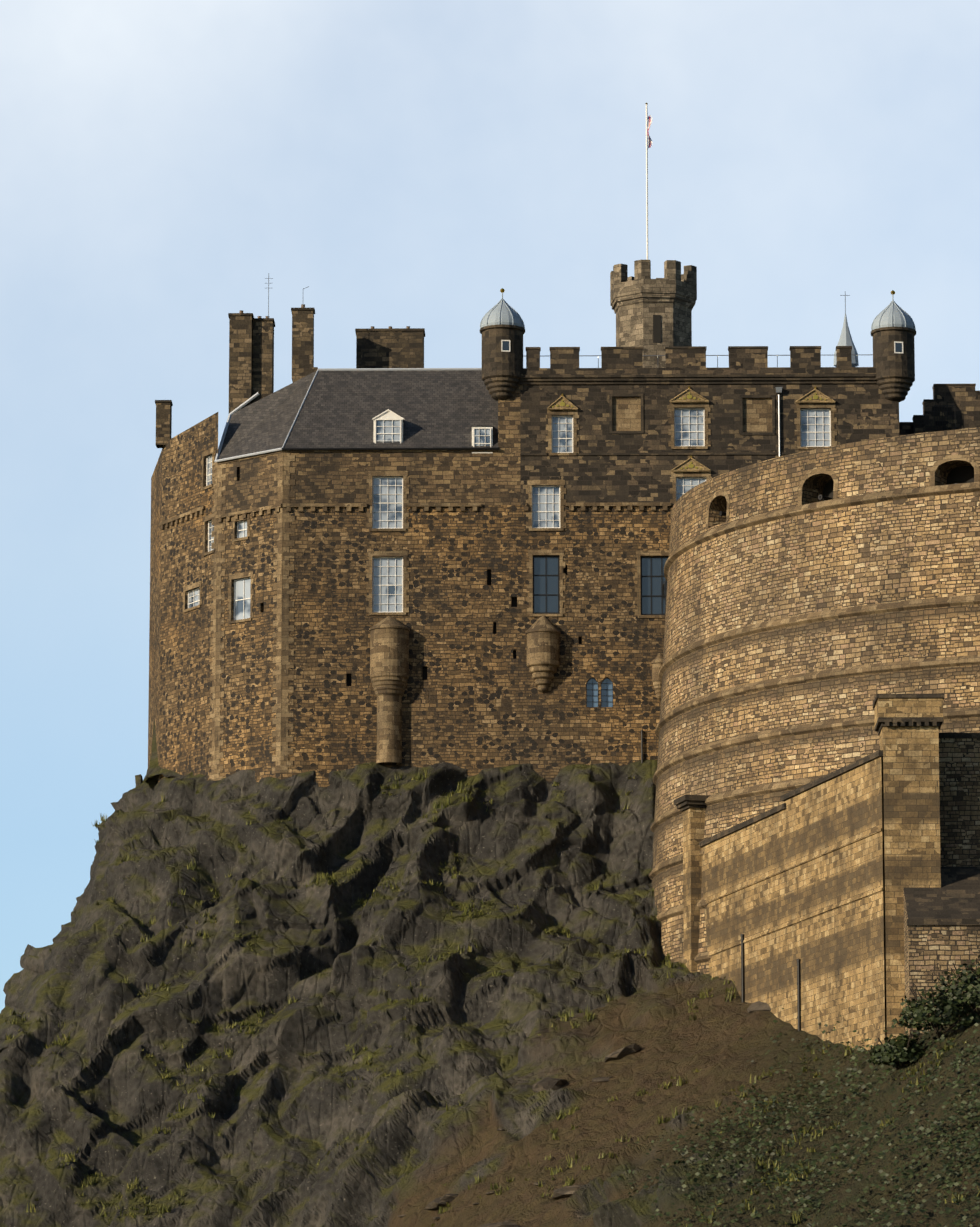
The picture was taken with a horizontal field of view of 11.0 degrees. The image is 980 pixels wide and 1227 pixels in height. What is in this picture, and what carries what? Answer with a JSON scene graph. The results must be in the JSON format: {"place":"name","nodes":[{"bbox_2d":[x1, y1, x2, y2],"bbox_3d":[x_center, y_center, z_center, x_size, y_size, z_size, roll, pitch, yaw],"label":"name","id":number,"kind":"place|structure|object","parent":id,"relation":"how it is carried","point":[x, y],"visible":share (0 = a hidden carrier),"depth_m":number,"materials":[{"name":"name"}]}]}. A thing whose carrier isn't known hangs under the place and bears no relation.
{"place":"outdoors","nodes":[
{"label":"outdoors","id":0,"kind":"place"},
{"bbox_2d":[0,720,979,1226],"bbox_3d":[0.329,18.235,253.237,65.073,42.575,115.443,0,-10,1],"label":"castle rock","id":1,"kind":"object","parent":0,"point":[286,1104],"visible":0.69,"depth_m":278.96,"materials":[{"name":"rock"},{"name":"moss"},{"name":"grass"}]},
{"bbox_2d":[4,770,979,1226],"bbox_3d":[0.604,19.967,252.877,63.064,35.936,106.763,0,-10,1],"label":"grass tufts","id":2,"kind":"object","parent":1,"relation":"on","point":[420,998],"visible":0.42,"depth_m":275.69,"materials":[{"name":"green plant"}]},
{"bbox_2d":[148,384,898,786],"bbox_3d":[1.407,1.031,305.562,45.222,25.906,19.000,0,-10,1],"label":"wall","id":3,"kind":"structure","parent":1,"relation":"on","point":[474,702],"depth_m":296.94,"materials":[{"name":"brown stone"}]},
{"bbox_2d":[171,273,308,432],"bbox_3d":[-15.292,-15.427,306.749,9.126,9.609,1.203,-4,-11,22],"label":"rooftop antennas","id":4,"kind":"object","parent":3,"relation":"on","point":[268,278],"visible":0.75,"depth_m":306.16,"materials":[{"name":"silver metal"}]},
{"bbox_2d":[155,304,497,464],"bbox_3d":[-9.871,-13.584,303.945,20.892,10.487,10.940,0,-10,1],"label":"roof with chimneys","id":5,"kind":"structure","parent":3,"relation":"on","point":[311,408],"depth_m":302.09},
{"bbox_2d":[159,386,836,780],"bbox_3d":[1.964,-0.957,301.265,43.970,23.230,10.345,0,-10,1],"label":"stone trim","id":6,"kind":"structure","parent":3,"relation":"attached to","point":[283,506],"depth_m":297.50,"materials":[{"name":"brown stone"}]},
{"bbox_2d":[188,408,830,706],"bbox_3d":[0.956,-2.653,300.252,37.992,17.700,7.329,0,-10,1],"label":"windows","id":7,"kind":"structure","parent":3,"relation":"in","point":[387,512],"depth_m":297.51,"materials":[{"name":"white glass"}]},
{"bbox_2d":[369,616,662,762],"bbox_3d":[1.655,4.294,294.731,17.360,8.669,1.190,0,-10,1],"label":"corbelled turrets","id":8,"kind":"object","parent":3,"relation":"attached to","point":[389,656],"depth_m":294.84,"materials":[{"name":"stone"}]},
{"bbox_2d":[517,346,876,384],"bbox_3d":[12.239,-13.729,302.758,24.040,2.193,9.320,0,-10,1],"label":"battlements","id":9,"kind":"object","parent":3,"relation":"on","point":[685,365],"depth_m":298.23,"materials":[{"name":"stone"}]},
{"bbox_2d":[610,102,696,367],"bbox_3d":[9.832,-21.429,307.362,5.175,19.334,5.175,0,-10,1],"label":"stair tower","id":10,"kind":"structure","parent":9,"relation":"on","point":[653,316],"depth_m":304.76,"materials":[{"name":"brown stone"}]},
{"bbox_2d":[648,115,651,147],"bbox_3d":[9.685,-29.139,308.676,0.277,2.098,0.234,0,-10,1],"label":"union flag","id":11,"kind":"object","parent":10,"relation":"attached to","point":[649,138],"visible":1,"depth_m":308.67,"materials":[{"name":"multicoloured fabric"}]},
{"bbox_2d":[579,354,872,367],"bbox_3d":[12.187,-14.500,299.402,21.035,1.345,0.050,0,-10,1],"label":"parapet railing","id":12,"kind":"object","parent":9,"relation":"on","point":[706,355],"visible":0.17,"depth_m":299.48,"materials":[{"name":"silver metal"}]},
{"bbox_2d":[480,288,915,401],"bbox_3d":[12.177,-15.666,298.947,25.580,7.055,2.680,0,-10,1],"label":"corner turrets","id":13,"kind":"object","parent":3,"relation":"attached to","point":[502,330],"visible":0.98,"depth_m":297.94,"materials":[{"name":"stone"}]},
{"bbox_2d":[641,387,781,762],"bbox_3d":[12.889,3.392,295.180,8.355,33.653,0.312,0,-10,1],"label":"rainwater pipe","id":14,"kind":"object","parent":3,"relation":"attached to","point":[778,389],"visible":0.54,"depth_m":297.55,"materials":[{"name":"silver metal"}]},
{"bbox_2d":[833,293,858,366],"bbox_3d":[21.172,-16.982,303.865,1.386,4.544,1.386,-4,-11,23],"label":"spirelet","id":15,"kind":"object","parent":3,"relation":"on","point":[845,339],"visible":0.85,"depth_m":303.47,"materials":[{"name":"grey"}]},
{"bbox_2d":[397,1001,770,1226],"bbox_3d":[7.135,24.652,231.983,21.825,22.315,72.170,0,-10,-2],"label":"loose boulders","id":16,"kind":"object","parent":1,"relation":"on","point":[546,1083],"visible":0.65,"depth_m":264.44,"materials":[{"name":"brown stone"}]},
{"bbox_2d":[618,950,979,1226],"bbox_3d":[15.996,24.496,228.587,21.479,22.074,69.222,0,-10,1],"label":"ivy and scrub","id":17,"kind":"object","parent":1,"relation":"on","point":[944,1008],"visible":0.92,"depth_m":236.67,"materials":[{"name":"green plant"}]},
{"bbox_2d":[649,427,979,973],"bbox_3d":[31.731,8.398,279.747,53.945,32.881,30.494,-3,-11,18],"label":"curved battery wall","id":18,"kind":"structure","parent":1,"relation":"on","point":[804,625],"depth_m":274.62,"materials":[{"name":"brown stone"}]},
{"bbox_2d":[719,483,956,521],"bbox_3d":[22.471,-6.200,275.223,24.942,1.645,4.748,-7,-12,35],"label":"cannon","id":19,"kind":"object","parent":18,"relation":"on","point":[820,497],"visible":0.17,"depth_m":275.93,"materials":[{"name":"black metal"}]},
{"bbox_2d":[674,694,979,1049],"bbox_3d":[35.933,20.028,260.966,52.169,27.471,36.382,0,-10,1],"label":"buttressed retaining wall","id":20,"kind":"structure","parent":1,"relation":"on","point":[854,887],"depth_m":251.23,"materials":[{"name":"stone"}]},
{"bbox_2d":[740,934,800,1030],"bbox_3d":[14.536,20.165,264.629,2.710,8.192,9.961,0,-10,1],"label":"forewall pipes","id":21,"kind":"object","parent":20,"relation":"attached to","point":[798,981],"visible":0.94,"depth_m":260.02,"materials":[{"name":"black metal"}]},
{"bbox_2d":[0,0,979,1012],"label":"sky","id":22,"kind":"structure","parent":0,"point":[403,163],"materials":[{"name":"blue"}]},
{"bbox_2d":[899,384,979,435],"bbox_3d":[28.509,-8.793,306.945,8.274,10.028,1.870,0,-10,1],"label":"stepped stone wall","id":23,"kind":"structure","parent":0,"point":[951,406],"depth_m":307.00,"materials":[{"name":"stone"}]}
]}

